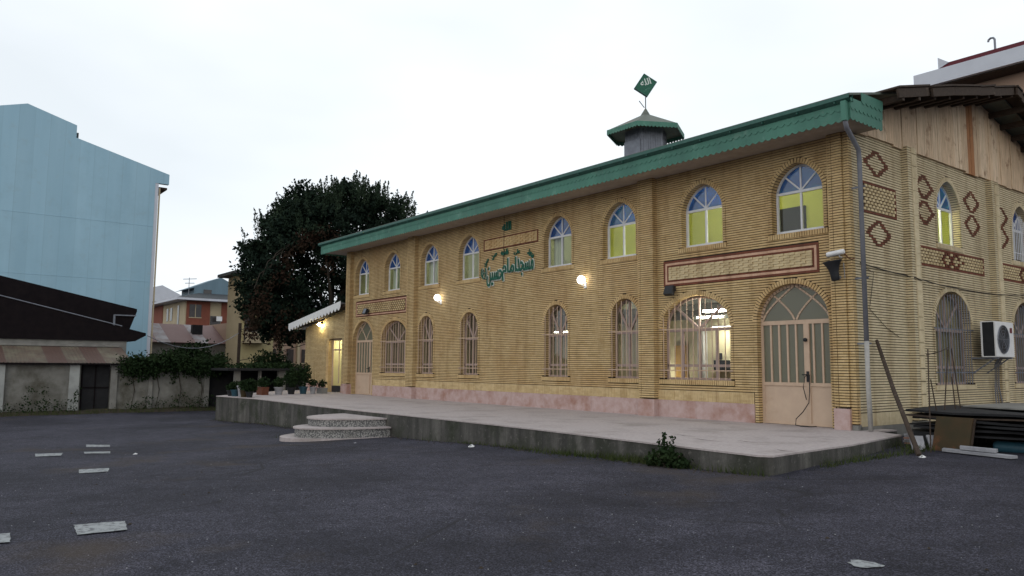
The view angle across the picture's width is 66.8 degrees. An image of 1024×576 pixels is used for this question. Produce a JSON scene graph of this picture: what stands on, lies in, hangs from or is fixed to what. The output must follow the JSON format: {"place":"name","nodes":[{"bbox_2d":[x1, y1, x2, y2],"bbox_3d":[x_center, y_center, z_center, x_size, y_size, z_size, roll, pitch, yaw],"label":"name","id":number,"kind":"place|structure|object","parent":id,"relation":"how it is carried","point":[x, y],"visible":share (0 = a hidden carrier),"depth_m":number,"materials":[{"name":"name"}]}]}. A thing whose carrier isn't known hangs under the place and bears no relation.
{"place":"outdoors","nodes":[
{"label":"outdoors","id":0,"kind":"place"},
{"bbox_2d":[0,411,1023,575],"bbox_3d":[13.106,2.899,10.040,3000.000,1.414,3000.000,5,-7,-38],"label":"ground","id":1,"kind":"structure","parent":0,"point":[689,522],"depth_m":9.38,"materials":[{"name":"grey asphalt"}]},
{"bbox_2d":[0,533,10,542],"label":"road marking","id":2,"kind":"object","parent":1,"relation":"on","point":[5,537],"visible":1,"depth_m":8.31,"materials":[{"name":"paint"}]},
{"bbox_2d":[35,453,61,456],"bbox_3d":[-10.991,3.956,18.434,0.577,0.067,1.370,4,-7,-31],"label":"road marking","id":3,"kind":"object","parent":1,"relation":"on","point":[51,454],"visible":1,"depth_m":18.39,"materials":[{"name":"paint"}]},
{"bbox_2d":[0,275,145,401],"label":"dark house","id":4,"kind":"structure","parent":1,"relation":"on","point":[33,313],"depth_m":41.20,"materials":[{"name":"black metal"}]},
{"bbox_2d":[0,103,169,357],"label":"blue building","id":5,"kind":"structure","parent":1,"relation":"on","point":[78,216],"depth_m":55.23,"materials":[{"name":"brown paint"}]},
{"bbox_2d":[79,468,108,472],"bbox_3d":[-8.000,3.491,14.859,0.521,0.057,1.054,4,-7,-28],"label":"road marking","id":6,"kind":"object","parent":1,"relation":"on","point":[93,470],"visible":1,"depth_m":14.83,"materials":[{"name":"paint"}]},
{"bbox_2d":[84,451,109,453],"bbox_3d":[-9.985,3.962,18.685,0.566,0.040,1.016,4,-7,-29],"label":"road marking","id":7,"kind":"object","parent":1,"relation":"on","point":[98,452],"visible":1,"depth_m":18.68,"materials":[{"name":"paint"}]},
{"bbox_2d":[86,445,109,446],"bbox_3d":[-11.321,4.301,21.175,1.272,0.035,0.559,-1,-6,16],"label":"road marking","id":8,"kind":"object","parent":1,"relation":"on","point":[97,445],"visible":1,"depth_m":21.10,"materials":[{"name":"paint"}]},
{"bbox_2d":[74,521,126,534],"bbox_3d":[-4.630,2.690,8.735,0.522,0.027,0.720,4,-7,-30],"label":"road marking","id":9,"kind":"object","parent":1,"relation":"on","point":[98,527],"visible":1,"depth_m":8.70,"materials":[{"name":"paint"}]},
{"bbox_2d":[0,362,209,411],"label":"boundary wall","id":10,"kind":"structure","parent":1,"relation":"on","point":[103,387],"depth_m":39.09,"materials":[{"name":"white paint"}]},
{"bbox_2d":[0,343,127,364],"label":"tin canopy","id":11,"kind":"object","parent":10,"relation":"on","point":[49,354],"visible":1,"depth_m":39.27,"materials":[{"name":"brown metal"}]},
{"bbox_2d":[0,385,215,412],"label":"weeds","id":12,"kind":"object","parent":1,"relation":"on","point":[193,405],"visible":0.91,"depth_m":38.11,"materials":[{"name":"green plant"}]},
{"bbox_2d":[0,406,215,416],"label":"soil bank","id":13,"kind":"structure","parent":1,"relation":"on","point":[121,411],"depth_m":39.00,"materials":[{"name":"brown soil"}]},
{"bbox_2d":[152,285,181,302],"bbox_3d":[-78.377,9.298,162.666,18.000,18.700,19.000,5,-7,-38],"label":"roof","id":14,"kind":"structure","parent":1,"relation":"on","point":[162,292],"depth_m":157.42,"materials":[{"name":"grey metal"}]},
{"bbox_2d":[110,347,232,407],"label":"wall vine","id":15,"kind":"object","parent":1,"relation":"on","point":[139,367],"depth_m":41.01,"materials":[{"name":"green plant"}]},
{"bbox_2d":[150,323,225,355],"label":"rusty shed","id":16,"kind":"structure","parent":1,"relation":"on","point":[179,335],"depth_m":72.04,"materials":[{"name":"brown metal"}]},
{"bbox_2d":[162,338,227,366],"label":"bush","id":17,"kind":"object","parent":1,"relation":"on","point":[187,349],"visible":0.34,"depth_m":54.95,"materials":[{"name":"green plant"}]},
{"bbox_2d":[151,278,320,324],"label":"apartment block","id":18,"kind":"structure","parent":1,"relation":"on","point":[204,303],"depth_m":118.39,"materials":[{"name":"beige brick"}]},
{"bbox_2d":[170,308,172,320],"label":"window","id":19,"kind":"structure","parent":18,"relation":"in","point":[171,309],"depth_m":121.01,"materials":[{"name":"white glass"}]},
{"bbox_2d":[177,305,179,323],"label":"window","id":20,"kind":"structure","parent":18,"relation":"in","point":[178,308],"depth_m":117.89,"materials":[{"name":"white glass"}]},
{"bbox_2d":[189,304,201,317],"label":"window","id":21,"kind":"structure","parent":18,"relation":"in","point":[195,310],"depth_m":115.95,"materials":[{"name":"grey glass"}]},
{"bbox_2d":[237,323,241,365],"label":"wooden post","id":22,"kind":"object","parent":1,"relation":"on","point":[239,342],"visible":0.58,"depth_m":55.61,"materials":[{"name":"brown wood"}]},
{"bbox_2d":[147,333,237,347],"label":"cable","id":23,"kind":"object","parent":22,"relation":"attached to","point":[184,347],"visible":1,"depth_m":47.27,"materials":[{"name":"metal"}]},
{"bbox_2d":[217,270,272,367],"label":"yellow building","id":24,"kind":"structure","parent":1,"relation":"on","point":[234,320],"depth_m":64.77,"materials":[{"name":"beige paint"}]},
{"bbox_2d":[208,368,303,405],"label":"dark shelter","id":25,"kind":"object","parent":1,"relation":"on","point":[217,387],"visible":0.18,"depth_m":43.00,"materials":[{"name":"black paint"}]},
{"bbox_2d":[224,361,298,367],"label":"shed vine","id":26,"kind":"object","parent":25,"relation":"on","point":[262,365],"visible":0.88,"depth_m":41.84,"materials":[{"name":"green plant"}]},
{"bbox_2d":[206,323,305,367],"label":"pink building","id":27,"kind":"structure","parent":1,"relation":"on","point":[296,354],"depth_m":68.59,"materials":[{"name":"pink paint"}]},
{"bbox_2d":[286,349,293,363],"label":"window","id":28,"kind":"structure","parent":27,"relation":"in","point":[290,352],"depth_m":68.24,"materials":[{"name":"grey glass"}]},
{"bbox_2d":[301,349,305,363],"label":"window","id":29,"kind":"structure","parent":27,"relation":"in","point":[303,350],"depth_m":68.95,"materials":[{"name":"grey glass"}]},
{"bbox_2d":[247,345,296,365],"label":"bush","id":30,"kind":"object","parent":1,"relation":"on","point":[270,357],"visible":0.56,"depth_m":52.62,"materials":[{"name":"green plant"}]},
{"bbox_2d":[227,170,427,350],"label":"tree","id":31,"kind":"object","parent":1,"relation":"on","point":[297,227],"visible":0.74,"depth_m":47.94,"materials":[{"name":"green plant"}]},
{"bbox_2d":[280,413,390,441],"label":"terrace steps","id":32,"kind":"structure","parent":1,"relation":"on","point":[329,427],"depth_m":21.58,"materials":[{"name":"stone"}]},
{"bbox_2d":[1,441,1011,574],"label":"grit","id":33,"kind":"object","parent":1,"relation":"on","point":[465,519],"visible":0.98,"depth_m":9.23,"materials":[{"name":"grey stone"}]},
{"bbox_2d":[70,420,987,570],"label":"fallen leaves","id":34,"kind":"object","parent":1,"relation":"on","point":[481,567],"visible":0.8,"depth_m":14.10,"materials":[{"name":"plant"}]},
{"bbox_2d":[215,397,901,475],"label":"terrace wall","id":35,"kind":"structure","parent":1,"relation":"on","point":[242,410],"depth_m":17.23,"materials":[{"name":"concrete"}]},
{"bbox_2d":[216,390,901,456],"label":"terrace","id":36,"kind":"structure","parent":35,"relation":"on","point":[769,438],"depth_m":18.11,"materials":[{"name":"concrete"}]},
{"bbox_2d":[225,382,233,395],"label":"potted plant","id":37,"kind":"object","parent":36,"relation":"on","point":[227,386],"visible":0.38,"depth_m":33.17,"materials":[{"name":"green plant"}]},
{"bbox_2d":[229,381,239,395],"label":"potted plant","id":38,"kind":"object","parent":36,"relation":"on","point":[234,385],"visible":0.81,"depth_m":32.74,"materials":[{"name":"green plant"}]},
{"bbox_2d":[237,380,246,396],"bbox_3d":[-11.101,4.148,32.169,0.569,0.739,0.535,5,-7,-38],"label":"potted plant","id":39,"kind":"object","parent":36,"relation":"on","point":[241,390],"visible":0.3,"depth_m":32.02,"materials":[{"name":"green plant"}]},
{"bbox_2d":[242,378,257,397],"bbox_3d":[-10.745,4.079,31.802,0.708,0.806,0.648,5,-7,-38],"label":"potted plant","id":40,"kind":"object","parent":36,"relation":"on","point":[250,387],"visible":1,"depth_m":31.69,"materials":[{"name":"green plant"}]},
{"bbox_2d":[256,376,270,394],"bbox_3d":[-11.114,4.338,34.627,0.739,0.852,0.711,5,-7,-38],"label":"potted plant","id":41,"kind":"object","parent":36,"relation":"on","point":[263,390],"visible":0.94,"depth_m":34.45,"materials":[{"name":"green plant"}]},
{"bbox_2d":[272,377,285,394],"bbox_3d":[-10.505,4.405,35.057,0.629,0.814,0.671,5,-7,-38],"label":"potted plant","id":42,"kind":"object","parent":36,"relation":"on","point":[278,382],"visible":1,"depth_m":34.96,"materials":[{"name":"green plant"}]},
{"bbox_2d":[283,366,298,393],"bbox_3d":[-10.138,4.243,35.749,0.752,1.281,0.769,3,-6,-20],"label":"potted plant","id":43,"kind":"object","parent":36,"relation":"on","point":[291,374],"visible":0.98,"depth_m":35.65,"materials":[{"name":"green plant"}]},
{"bbox_2d":[295,362,311,393],"bbox_3d":[-9.705,4.183,36.174,0.830,1.492,0.812,5,-7,-38],"label":"potted plant","id":44,"kind":"object","parent":36,"relation":"on","point":[303,375],"visible":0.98,"depth_m":36.07,"materials":[{"name":"green plant"}]},
{"bbox_2d":[309,379,317,393],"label":"potted plant","id":45,"kind":"object","parent":36,"relation":"on","point":[313,382],"visible":1,"depth_m":36.39,"materials":[{"name":"green plant"}]},
{"bbox_2d":[288,301,345,392],"bbox_3d":[-8.002,3.313,40.872,5.366,4.589,6.300,5,-7,-38],"label":"annex","id":46,"kind":"object","parent":36,"relation":"on","point":[324,351],"visible":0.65,"depth_m":39.13,"materials":[{"name":"brick"}]},
{"bbox_2d":[331,339,341,391],"bbox_3d":[-8.576,3.843,38.506,0.100,2.688,1.500,5,-7,-38],"label":"door","id":47,"kind":"structure","parent":46,"relation":"in","point":[337,343],"depth_m":38.73,"materials":[{"name":"beige paint"}]},
{"bbox_2d":[316,380,327,393],"bbox_3d":[-9.036,4.679,36.980,0.519,0.675,0.624,5,-7,-38],"label":"potted plant","id":48,"kind":"object","parent":36,"relation":"on","point":[321,390],"visible":1,"depth_m":36.84,"materials":[{"name":"green plant"}]},
{"bbox_2d":[213,419,936,478],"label":"grass","id":49,"kind":"structure","parent":1,"relation":"on","point":[640,460],"depth_m":14.34,"materials":[{"name":"green plant"}]},
{"bbox_2d":[643,432,692,468],"bbox_3d":[2.731,2.863,13.416,0.608,0.740,0.964,5,-7,-38],"label":"shrub","id":50,"kind":"object","parent":1,"relation":"on","point":[663,456],"visible":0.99,"depth_m":13.32,"materials":[{"name":"green plant"}]},
{"bbox_2d":[318,84,1023,435],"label":"mosque","id":51,"kind":"structure","parent":1,"relation":"on","point":[744,228],"depth_m":21.52,"materials":[{"name":"yellow brick"}]},
{"bbox_2d":[353,257,370,298],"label":"window","id":52,"kind":"structure","parent":51,"relation":"in","point":[362,267],"depth_m":36.64,"materials":[{"name":"white metal"}]},
{"bbox_2d":[351,319,373,394],"bbox_3d":[-6.767,3.162,35.739,0.297,3.503,2.151,5,-7,-38],"label":"door","id":53,"kind":"structure","parent":51,"relation":"in","point":[363,334],"depth_m":36.00,"materials":[{"name":"beige paint"}]},
{"bbox_2d":[362,308,368,314],"bbox_3d":[-6.647,1.075,35.375,0.275,0.280,0.300,5,-7,-38],"label":"floodlight","id":54,"kind":"object","parent":51,"relation":"attached to","point":[365,311],"visible":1,"depth_m":35.27,"materials":[{"name":"black plastic"}]},
{"bbox_2d":[383,250,401,294],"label":"window","id":55,"kind":"structure","parent":51,"relation":"in","point":[393,260],"depth_m":34.46,"materials":[{"name":"white metal"}]},
{"bbox_2d":[379,318,405,375],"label":"window","id":56,"kind":"structure","parent":51,"relation":"in","point":[396,341],"depth_m":33.97,"materials":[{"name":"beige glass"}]},
{"bbox_2d":[415,313,434,376],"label":"window","id":57,"kind":"structure","parent":51,"relation":"in","point":[426,320],"depth_m":31.76,"materials":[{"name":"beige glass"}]},
{"bbox_2d":[418,241,439,289],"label":"window","id":58,"kind":"structure","parent":51,"relation":"in","point":[430,254],"depth_m":32.03,"materials":[{"name":"white metal"}]},
{"bbox_2d":[434,294,441,303],"bbox_3d":[-2.922,0.442,30.634,0.330,0.380,0.260,5,-7,-38],"label":"wall lamp","id":59,"kind":"object","parent":51,"relation":"attached to","point":[436,297],"visible":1,"depth_m":30.54,"materials":[{"name":"white glass"}]},
{"bbox_2d":[456,232,480,283],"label":"window","id":60,"kind":"structure","parent":51,"relation":"in","point":[469,244],"depth_m":29.76,"materials":[{"name":"white metal"}]},
{"bbox_2d":[457,309,479,378],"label":"window","id":61,"kind":"structure","parent":51,"relation":"in","point":[474,325],"depth_m":29.39,"materials":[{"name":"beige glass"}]},
{"bbox_2d":[481,221,534,287],"bbox_3d":[-0.191,-1.228,27.489,0.068,2.289,3.044,5,-7,-38],"label":"wall sign","id":62,"kind":"object","parent":51,"relation":"attached to","point":[529,265],"visible":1,"depth_m":27.46,"materials":[{"name":"green metal"}]},
{"bbox_2d":[541,301,570,380],"bbox_3d":[1.510,1.714,25.247,0.328,2.589,1.380,5,-7,-38],"label":"window","id":63,"kind":"structure","parent":51,"relation":"in","point":[547,335],"depth_m":25.37,"materials":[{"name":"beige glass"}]},
{"bbox_2d":[541,212,573,272],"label":"window","id":64,"kind":"structure","parent":51,"relation":"in","point":[559,226],"depth_m":25.83,"materials":[{"name":"white metal"}]},
{"bbox_2d":[577,276,586,287],"bbox_3d":[2.179,-0.194,24.155,0.330,0.380,0.260,5,-7,-38],"label":"wall lamp","id":65,"kind":"object","parent":51,"relation":"attached to","point":[580,279],"visible":1,"depth_m":24.07,"materials":[{"name":"white glass"}]},
{"bbox_2d":[600,198,637,263],"bbox_3d":[3.303,-1.733,23.336,0.313,1.929,1.590,5,-7,-38],"label":"window","id":66,"kind":"structure","parent":51,"relation":"in","point":[621,212],"depth_m":23.56,"materials":[{"name":"white metal"}]},
{"bbox_2d":[608,294,638,382],"bbox_3d":[3.397,1.486,22.849,0.328,2.589,1.380,5,-7,-38],"label":"window","id":67,"kind":"structure","parent":51,"relation":"in","point":[615,308],"depth_m":23.02,"materials":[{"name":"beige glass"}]},
{"bbox_2d":[634,74,656,108],"bbox_3d":[5.363,-7.873,31.195,0.924,1.497,0.140,1,-6,-2],"label":"roof flag","id":68,"kind":"object","parent":51,"relation":"attached to","point":[645,85],"visible":1,"depth_m":31.16,"materials":[{"name":"green metal"}]},
{"bbox_2d":[663,285,675,295],"bbox_3d":[4.360,0.072,21.355,0.275,0.280,0.300,5,-7,-38],"label":"floodlight","id":69,"kind":"object","parent":51,"relation":"attached to","point":[669,290],"visible":1,"depth_m":21.27,"materials":[{"name":"black plastic"}]},
{"bbox_2d":[674,345,686,379],"bbox_3d":[6.744,3.679,34.342,0.090,2.240,2.550,5,-7,-38],"label":"interior door","id":70,"kind":"structure","parent":51,"relation":"in","point":[678,347],"depth_m":33.66,"materials":[{"name":"brown wood"}]},
{"bbox_2d":[658,291,734,385],"bbox_3d":[4.976,1.335,20.839,0.328,2.508,2.501,5,-7,-38],"label":"window","id":71,"kind":"structure","parent":51,"relation":"in","point":[664,326],"depth_m":20.91,"materials":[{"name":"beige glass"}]},
{"bbox_2d":[678,179,726,252],"bbox_3d":[5.184,-1.960,20.946,0.313,1.929,1.590,5,-7,-38],"label":"window","id":72,"kind":"structure","parent":51,"relation":"in","point":[703,195],"depth_m":21.11,"materials":[{"name":"white metal"}]},
{"bbox_2d":[696,314,723,317],"bbox_3d":[7.694,1.087,30.072,0.180,0.085,1.240,5,-7,-38],"label":"ceiling light","id":73,"kind":"object","parent":51,"relation":"attached to","point":[716,315],"visible":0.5,"depth_m":29.90,"materials":[{"name":"white paint"}]},
{"bbox_2d":[780,205,806,231],"bbox_3d":[8.194,-1.234,22.582,0.090,2.240,0.800,5,-7,-38],"label":"window pane","id":74,"kind":"structure","parent":51,"relation":"in","point":[790,218],"depth_m":22.64,"materials":[{"name":"grey glass"}]},
{"bbox_2d":[752,278,836,428],"bbox_3d":[6.771,1.525,18.539,0.297,3.503,2.151,5,-7,-38],"label":"door","id":75,"kind":"structure","parent":51,"relation":"in","point":[792,319],"depth_m":18.61,"materials":[{"name":"beige paint"}]},
{"bbox_2d":[767,158,828,240],"bbox_3d":[6.929,-2.171,18.728,0.314,1.929,1.590,5,-7,-38],"label":"window","id":76,"kind":"structure","parent":51,"relation":"in","point":[799,175],"depth_m":18.86,"materials":[{"name":"white metal"}]},
{"bbox_2d":[795,374,816,426],"bbox_3d":[6.837,2.609,18.078,0.493,1.226,0.249,-4,-7,35],"label":"hose","id":77,"kind":"object","parent":51,"relation":"hanging from","point":[808,402],"visible":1,"depth_m":18.11,"materials":[{"name":"black rubber"}]},
{"bbox_2d":[823,259,844,280],"bbox_3d":[7.194,-0.393,17.395,0.372,0.487,0.449,5,-7,-38],"label":"horn loudspeaker","id":78,"kind":"object","parent":51,"relation":"attached to","point":[832,266],"visible":1,"depth_m":17.30,"materials":[{"name":"black plastic"}]},
{"bbox_2d":[826,249,854,258],"bbox_3d":[7.343,-0.747,17.376,0.597,0.235,0.229,-2,-6,23],"label":"security camera","id":79,"kind":"object","parent":51,"relation":"attached to","point":[836,253],"visible":1,"depth_m":17.36,"materials":[{"name":"white paint"}]},
{"bbox_2d":[840,100,873,430],"bbox_3d":[7.456,-0.451,16.733,0.313,7.042,1.311,-3,-7,30],"label":"downpipe","id":80,"kind":"object","parent":51,"relation":"attached to","point":[845,120],"visible":1,"depth_m":17.00,"materials":[{"name":"metal"}]},
{"bbox_2d":[866,268,898,336],"bbox_3d":[8.531,0.332,17.950,1.653,1.570,0.020,5,-7,-38],"label":"cable","id":81,"kind":"object","parent":51,"relation":"attached to","point":[870,303],"visible":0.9,"depth_m":17.78,"materials":[{"name":"black rubber"}]},
{"bbox_2d":[860,262,1023,294],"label":"cable","id":82,"kind":"object","parent":51,"relation":"attached to","point":[932,282],"visible":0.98,"depth_m":19.34,"materials":[{"name":"black rubber"}]},
{"bbox_2d":[934,177,964,252],"bbox_3d":[11.510,-1.960,20.697,1.620,1.969,0.314,5,-7,-38],"label":"window","id":83,"kind":"structure","parent":51,"relation":"in","point":[946,197],"depth_m":20.99,"materials":[{"name":"white metal"}]},
{"bbox_2d":[932,287,976,390],"bbox_3d":[11.467,1.316,20.343,2.401,2.678,0.327,5,-7,-38],"label":"window","id":84,"kind":"structure","parent":51,"relation":"in","point":[960,304],"depth_m":20.45,"materials":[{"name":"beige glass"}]},
{"bbox_2d":[972,321,1014,402],"bbox_3d":[13.107,2.098,20.983,1.720,2.326,0.690,5,-7,-38],"label":"air conditioner","id":85,"kind":"object","parent":51,"relation":"attached to","point":[997,340],"visible":0.98,"depth_m":20.53,"materials":[{"name":"white plastic"}]},
{"bbox_2d":[1010,203,1023,266],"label":"window","id":86,"kind":"structure","parent":51,"relation":"in","point":[1017,215],"depth_m":23.66,"materials":[{"name":"white metal"}]},
{"bbox_2d":[1011,298,1023,387],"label":"window","id":87,"kind":"structure","parent":51,"relation":"in","point":[1017,314],"depth_m":23.09,"materials":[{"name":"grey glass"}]},
{"bbox_2d":[848,560,884,567],"bbox_3d":[2.858,2.242,6.306,0.221,0.013,0.292,5,-7,-38],"label":"road patch","id":88,"kind":"object","parent":1,"relation":"on","point":[862,563],"visible":1,"depth_m":6.30,"materials":[{"name":"paint"}]},
{"bbox_2d":[875,340,921,455],"bbox_3d":[7.821,2.126,15.838,0.107,2.271,3.488,-1,-6,15],"label":"wooden pole","id":89,"kind":"object","parent":1,"relation":"on","point":[904,416],"visible":0.91,"depth_m":15.46,"materials":[{"name":"brown wood"}]},
{"bbox_2d":[903,433,909,443],"bbox_3d":[8.228,3.092,15.917,0.283,0.203,0.325,5,-7,-38],"label":"tile stack","id":90,"kind":"object","parent":1,"relation":"on","point":[906,438],"visible":0.31,"depth_m":15.91,"materials":[{"name":"pink stone"}]},
{"bbox_2d":[909,436,924,449],"bbox_3d":[7.877,3.030,15.075,0.240,0.304,0.220,-1,-6,12],"label":"marble slab","id":91,"kind":"object","parent":1,"relation":"on","point":[920,440],"depth_m":15.08,"materials":[{"name":"white stone"}]},
{"bbox_2d":[926,435,933,446],"bbox_3d":[8.202,3.010,15.051,0.240,0.304,0.220,0,-6,4],"label":"marble slab","id":92,"kind":"object","parent":1,"relation":"on","point":[928,437],"depth_m":15.10,"materials":[{"name":"grey stone"}]},
{"bbox_2d":[926,347,960,452],"bbox_3d":[8.487,2.167,15.360,1.966,2.030,0.171,6,-8,-44],"label":"rebar frame","id":93,"kind":"object","parent":1,"relation":"on","point":[927,354],"visible":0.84,"depth_m":15.43,"materials":[{"name":"brown metal"}]},
{"bbox_2d":[932,416,975,450],"bbox_3d":[8.348,2.791,14.688,0.277,0.683,0.735,4,-7,-31],"label":"leaning panel","id":94,"kind":"object","parent":1,"relation":"on","point":[953,432],"visible":0.73,"depth_m":14.67,"materials":[{"name":"brown wood"}]},
{"bbox_2d":[913,37,1023,91],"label":"tall building","id":95,"kind":"structure","parent":1,"relation":"on","point":[1003,65],"depth_m":43.92,"materials":[{"name":"white metal"}]},
{"bbox_2d":[913,432,1023,445],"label":"pallet","id":96,"kind":"object","parent":1,"relation":"on","point":[979,440],"visible":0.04,"depth_m":15.57,"materials":[{"name":"brown wood"}]},
{"bbox_2d":[912,428,1023,439],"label":"stacked sheet","id":97,"kind":"object","parent":96,"relation":"on","point":[989,435],"visible":0.36,"depth_m":14.60,"materials":[{"name":"metal"}]},
{"bbox_2d":[913,425,1023,434],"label":"stacked sheet","id":98,"kind":"object","parent":97,"relation":"on","point":[990,430],"visible":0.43,"depth_m":14.46,"materials":[{"name":"black metal"}]},
{"bbox_2d":[909,421,1023,430],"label":"stacked sheet","id":99,"kind":"object","parent":98,"relation":"on","point":[978,425],"visible":0.43,"depth_m":14.53,"materials":[{"name":"black metal"}]},
{"bbox_2d":[912,416,1023,426],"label":"stacked sheet","id":100,"kind":"object","parent":99,"relation":"on","point":[1011,423],"visible":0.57,"depth_m":14.48,"materials":[{"name":"black metal"}]},
{"bbox_2d":[906,413,1023,421],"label":"stacked sheet","id":101,"kind":"object","parent":100,"relation":"on","point":[993,418],"visible":0.29,"depth_m":15.06,"materials":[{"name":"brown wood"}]},
{"bbox_2d":[906,405,1023,417],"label":"stacked sheet","id":102,"kind":"object","parent":101,"relation":"on","point":[952,410],"visible":0.81,"depth_m":15.24,"materials":[{"name":"black metal"}]},
{"bbox_2d":[963,403,1023,409],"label":"stacked sheet","id":103,"kind":"object","parent":102,"relation":"on","point":[1014,406],"visible":1,"depth_m":15.97,"materials":[{"name":"metal"}]},
{"bbox_2d":[942,448,1017,458],"bbox_3d":[8.339,2.967,13.955,0.161,0.064,1.442,3,-6,-21],"label":"white plank","id":104,"kind":"object","parent":1,"relation":"on","point":[997,455],"visible":1,"depth_m":13.81,"materials":[{"name":"white wood"}]},
{"bbox_2d":[960,445,997,452],"bbox_3d":[8.381,2.900,13.977,0.134,0.069,0.754,3,-6,-24],"label":"white plank","id":105,"kind":"object","parent":104,"relation":"on","point":[981,449],"visible":1,"depth_m":13.91,"materials":[{"name":"white wood"}]},
{"bbox_2d":[993,441,1023,452],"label":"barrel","id":106,"kind":"object","parent":1,"relation":"on","point":[1010,446],"visible":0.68,"depth_m":14.30,"materials":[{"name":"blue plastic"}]},
{"bbox_2d":[0,0,1023,302],"label":"sky","id":107,"kind":"structure","parent":0,"point":[446,102],"materials":[{"name":"white"}]}
]}

